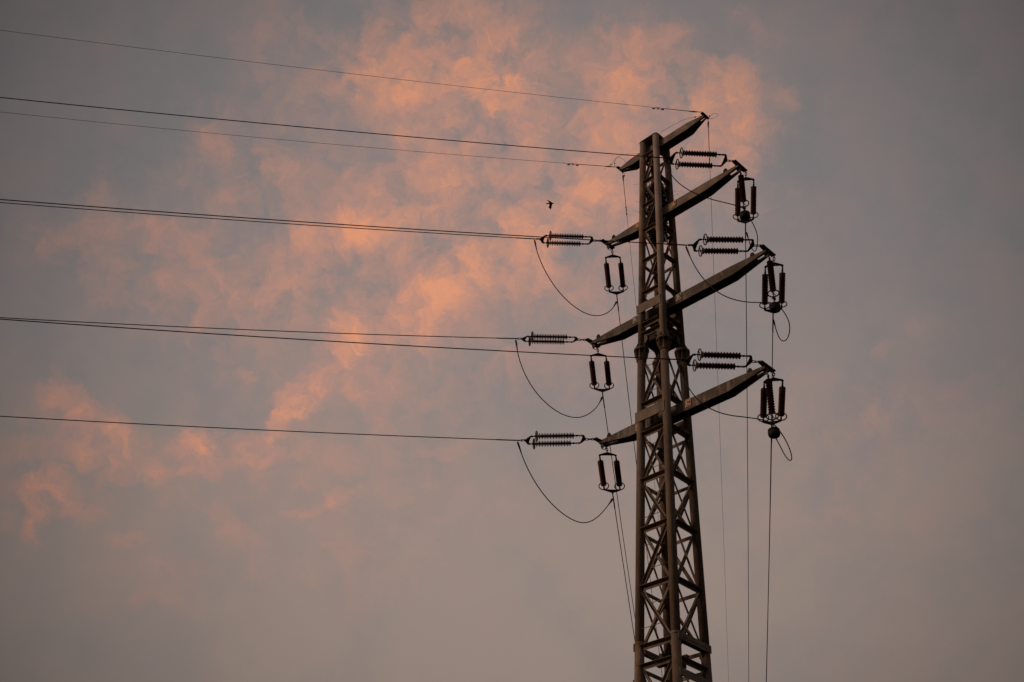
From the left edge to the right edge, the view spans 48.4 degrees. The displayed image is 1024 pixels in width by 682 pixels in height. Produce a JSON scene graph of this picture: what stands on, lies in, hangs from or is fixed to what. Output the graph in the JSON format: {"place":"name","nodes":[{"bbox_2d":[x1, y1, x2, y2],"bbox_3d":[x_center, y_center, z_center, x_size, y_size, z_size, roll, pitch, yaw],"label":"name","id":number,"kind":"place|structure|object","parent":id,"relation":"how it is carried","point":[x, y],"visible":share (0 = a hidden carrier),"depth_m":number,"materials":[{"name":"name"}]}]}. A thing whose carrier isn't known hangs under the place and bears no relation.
{"place":"outdoors","nodes":[
{"label":"outdoors","id":0,"kind":"place"},
{"bbox_2d":[0,0,1023,681],"label":"sky","id":1,"kind":"structure","parent":0,"point":[881,142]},
{"label":"ground","id":2,"kind":"structure","parent":0,"visible":0},
{"bbox_2d":[585,112,775,681],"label":"transmission tower","id":3,"kind":"structure","parent":2,"relation":"on","point":[661,416],"depth_m":31.92,"materials":[{"name":"metal"}]},
{"bbox_2d":[4,112,616,166],"bbox_3d":[-21.280,-8.465,37.279,50.333,1.681,0.062,7,-37,-5],"label":"earth wire","id":4,"kind":"object","parent":3,"relation":"attached to","point":[334,144],"visible":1,"depth_m":38.57,"materials":[{"name":"black metal"}]},
{"bbox_2d":[2,30,700,112],"bbox_3d":[-18.667,-10.268,35.360,50.374,0.822,0.062,7,-37,-5],"label":"earth wire","id":5,"kind":"object","parent":3,"relation":"attached to","point":[382,77],"visible":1,"depth_m":36.50,"materials":[{"name":"black metal"}]},
{"bbox_2d":[517,331,586,345],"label":"tension string","id":6,"kind":"object","parent":3,"relation":"attached to","point":[533,336],"visible":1,"depth_m":35.97,"materials":[{"name":"ceramic"}]},
{"bbox_2d":[0,317,516,338],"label":"conductor wire","id":7,"kind":"object","parent":6,"relation":"attached to","point":[256,330],"visible":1,"depth_m":34.75,"materials":[{"name":"black metal"}]},
{"bbox_2d":[515,340,602,417],"bbox_3d":[1.527,1.577,36.502,4.182,1.732,0.050,33,-45,-33],"label":"jumper cable","id":8,"kind":"object","parent":6,"relation":"hanging from","point":[542,399],"visible":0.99,"depth_m":35.80,"materials":[{"name":"black metal"}]},
{"bbox_2d":[519,431,594,448],"bbox_3d":[1.319,2.906,33.559,2.310,0.335,0.825,0,-32,-10],"label":"tension string","id":9,"kind":"object","parent":3,"relation":"attached to","point":[553,436],"visible":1,"depth_m":33.52,"materials":[{"name":"ceramic"}]},
{"bbox_2d":[0,416,518,440],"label":"conductor wire","id":10,"kind":"object","parent":9,"relation":"attached to","point":[262,429],"visible":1,"depth_m":32.40,"materials":[{"name":"black metal"}]},
{"bbox_2d":[517,442,612,522],"bbox_3d":[1.610,4.505,33.972,4.194,1.618,0.052,32,-45,-32],"label":"jumper cable","id":11,"kind":"object","parent":9,"relation":"hanging from","point":[518,444],"visible":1,"depth_m":33.32,"materials":[{"name":"black metal"}]},
{"bbox_2d":[534,231,601,247],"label":"tension string","id":12,"kind":"object","parent":3,"relation":"attached to","point":[564,243],"visible":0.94,"depth_m":37.99,"materials":[{"name":"ceramic"}]},
{"bbox_2d":[0,202,533,238],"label":"conductor wire","id":13,"kind":"object","parent":12,"relation":"attached to","point":[267,222],"visible":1,"depth_m":36.67,"materials":[{"name":"black metal"}]},
{"bbox_2d":[534,240,616,315],"bbox_3d":[2.168,-1.767,38.439,4.188,1.659,0.052,32,-45,-33],"label":"jumper cable","id":14,"kind":"object","parent":12,"relation":"hanging from","point":[561,294],"visible":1,"depth_m":37.75,"materials":[{"name":"black metal"}]},
{"bbox_2d":[589,347,613,395],"bbox_3d":[2.890,1.016,37.357,0.825,0.335,2.310,0,-45,11],"label":"insulator","id":15,"kind":"object","parent":3,"relation":"attached to","point":[608,383],"visible":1,"depth_m":37.39,"materials":[{"name":"ceramic"}]},
{"bbox_2d":[603,396,644,681],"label":"conductor wire","id":16,"kind":"object","parent":15,"relation":"attached to","point":[618,507],"visible":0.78,"depth_m":43.21,"materials":[{"name":"black metal"}]},
{"bbox_2d":[597,446,624,496],"bbox_3d":[2.984,3.997,34.780,0.825,0.335,2.310,0,-48,12],"label":"tension string","id":17,"kind":"object","parent":3,"relation":"attached to","point":[603,482],"visible":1,"depth_m":34.77,"materials":[{"name":"ceramic"}]},
{"bbox_2d":[613,497,634,640],"bbox_3d":[10.091,32.665,70.222,0.040,2.535,90.033,-3,-37,9],"label":"conductor wire","id":18,"kind":"object","parent":17,"relation":"attached to","point":[623,565],"visible":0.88,"depth_m":38.41,"materials":[{"name":"black metal"}]},
{"bbox_2d":[604,250,627,298],"bbox_3d":[3.534,-2.306,39.275,0.825,0.335,2.310,-1,-45,11],"label":"tension string","id":19,"kind":"object","parent":3,"relation":"attached to","point":[621,275],"visible":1,"depth_m":39.28,"materials":[{"name":"ceramic"}]},
{"bbox_2d":[617,299,662,677],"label":"conductor wire","id":20,"kind":"object","parent":19,"relation":"attached to","point":[633,441],"visible":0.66,"depth_m":44.05,"materials":[{"name":"black metal"}]},
{"bbox_2d":[633,315,637,323],"bbox_3d":[3.787,-0.665,35.097,0.018,0.250,0.200,32,-45,-33],"label":"phase sign","id":21,"kind":"object","parent":3,"relation":"attached to","point":[635,319],"visible":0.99,"depth_m":35.08,"materials":[{"name":"metal"}]},
{"bbox_2d":[622,173,659,531],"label":"earth wire","id":22,"kind":"object","parent":3,"relation":"attached to","point":[632,269],"visible":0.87,"depth_m":41.55,"materials":[{"name":"black metal"}]},
{"bbox_2d":[671,200,675,208],"bbox_3d":[5.154,-4.366,36.374,0.018,0.250,0.200,32,-45,-33],"label":"phase sign","id":23,"kind":"object","parent":3,"relation":"attached to","point":[673,203],"visible":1,"depth_m":36.36,"materials":[{"name":"metal"}]},
{"bbox_2d":[676,292,680,300],"bbox_3d":[4.976,-1.321,34.092,0.018,0.250,0.200,32,-45,-33],"label":"phase sign","id":24,"kind":"object","parent":3,"relation":"attached to","point":[678,296],"visible":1,"depth_m":34.08,"materials":[{"name":"metal"}]},
{"bbox_2d":[685,398,690,407],"bbox_3d":[4.891,1.711,31.699,0.018,0.250,0.200,32,-45,-33],"label":"phase sign","id":25,"kind":"object","parent":3,"relation":"attached to","point":[687,402],"visible":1,"depth_m":31.70,"materials":[{"name":"metal"}]},
{"bbox_2d":[664,147,735,169],"bbox_3d":[5.727,-5.538,34.789,2.310,0.335,0.825,1,-35,-9],"label":"tension string","id":26,"kind":"object","parent":3,"relation":"attached to","point":[697,154],"visible":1,"depth_m":34.73,"materials":[{"name":"ceramic"}]},
{"bbox_2d":[0,97,663,157],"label":"conductor wire","id":27,"kind":"object","parent":26,"relation":"attached to","point":[332,129],"visible":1,"depth_m":33.37,"materials":[{"name":"black metal"}]},
{"bbox_2d":[707,119,728,680],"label":"earth wire","id":28,"kind":"object","parent":3,"relation":"attached to","point":[717,369],"visible":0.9,"depth_m":46.09,"materials":[{"name":"black metal"}]},
{"bbox_2d":[678,348,762,371],"bbox_3d":[5.506,0.520,30.073,2.310,0.335,0.825,2,-36,-8],"label":"tension string","id":29,"kind":"object","parent":3,"relation":"attached to","point":[721,355],"visible":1,"depth_m":30.03,"materials":[{"name":"ceramic"}]},
{"bbox_2d":[0,319,677,359],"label":"conductor wire","id":30,"kind":"object","parent":29,"relation":"attached to","point":[339,341],"visible":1,"depth_m":28.75,"materials":[{"name":"black metal"}]},
{"bbox_2d":[686,233,762,256],"bbox_3d":[5.992,-2.692,32.103,2.310,0.335,0.825,0,-36,-10],"label":"tension string","id":31,"kind":"object","parent":3,"relation":"attached to","point":[722,239],"visible":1,"depth_m":32.02,"materials":[{"name":"ceramic"}]},
{"bbox_2d":[0,199,685,245],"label":"conductor wire","id":32,"kind":"object","parent":31,"relation":"attached to","point":[342,224],"visible":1,"depth_m":30.61,"materials":[{"name":"black metal"}]},
{"bbox_2d":[738,171,749,220],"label":"suspension string","id":33,"kind":"object","parent":3,"relation":"hanging from","point":[744,214],"visible":1,"depth_m":34.26,"materials":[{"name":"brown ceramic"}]},
{"bbox_2d":[663,158,757,251],"bbox_3d":[6.505,-4.234,34.899,4.286,1.514,1.341,32,-45,-33],"label":"jumper cable","id":34,"kind":"object","parent":33,"relation":"attached to","point":[714,200],"visible":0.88,"depth_m":34.15,"materials":[{"name":"black metal"}]},
{"bbox_2d":[733,172,758,227],"bbox_3d":[7.386,-4.467,36.041,0.825,0.335,2.310,-6,-46,6],"label":"tension string","id":35,"kind":"object","parent":3,"relation":"attached to","point":[753,212],"visible":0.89,"depth_m":36.04,"materials":[{"name":"ceramic"}]},
{"bbox_2d":[745,228,748,681],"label":"conductor wire","id":36,"kind":"object","parent":35,"relation":"attached to","point":[747,470],"visible":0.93,"depth_m":46.24,"materials":[{"name":"black metal"}]},
{"bbox_2d":[757,372,786,426],"bbox_3d":[7.154,1.638,31.282,0.825,0.335,2.310,-5,-48,5],"label":"insulator","id":37,"kind":"object","parent":3,"relation":"attached to","point":[781,413],"visible":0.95,"depth_m":31.29,"materials":[{"name":"ceramic"}]},
{"bbox_2d":[766,439,771,681],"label":"conductor wire","id":38,"kind":"object","parent":37,"relation":"attached to","point":[769,556],"visible":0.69,"depth_m":36.67,"materials":[{"name":"black metal"}]},
{"bbox_2d":[765,373,779,438],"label":"suspension string","id":39,"kind":"object","parent":3,"relation":"hanging from","point":[773,432],"visible":1,"depth_m":29.55,"materials":[{"name":"ceramic"}]},
{"bbox_2d":[676,361,791,460],"bbox_3d":[6.233,1.835,30.141,4.257,1.600,1.379,32,-45,-33],"label":"jumper cable","id":40,"kind":"object","parent":39,"relation":"attached to","point":[677,362],"visible":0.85,"depth_m":29.38,"materials":[{"name":"black metal"}]},
{"bbox_2d":[759,255,786,317],"bbox_3d":[7.636,-1.576,33.294,0.825,0.335,2.310,-5,-52,6],"label":"tension string","id":41,"kind":"object","parent":3,"relation":"attached to","point":[782,278],"visible":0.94,"depth_m":33.26,"materials":[{"name":"ceramic"}]},
{"bbox_2d":[767,318,773,648],"bbox_3d":[14.986,27.111,68.655,0.040,2.535,90.033,-3,-37,9],"label":"conductor wire","id":42,"kind":"object","parent":41,"relation":"attached to","point":[772,377],"visible":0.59,"depth_m":35.19,"materials":[{"name":"black metal"}]},
{"bbox_2d":[767,256,780,312],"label":"suspension string","id":43,"kind":"object","parent":3,"relation":"hanging from","point":[774,307],"visible":1,"depth_m":31.58,"materials":[{"name":"ceramic"}]},
{"bbox_2d":[685,246,789,341],"bbox_3d":[6.743,-1.324,32.102,4.174,1.668,1.378,32,-45,-33],"label":"jumper cable","id":44,"kind":"object","parent":43,"relation":"hanging from","point":[740,300],"visible":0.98,"depth_m":31.51,"materials":[{"name":"black metal"}]}
]}

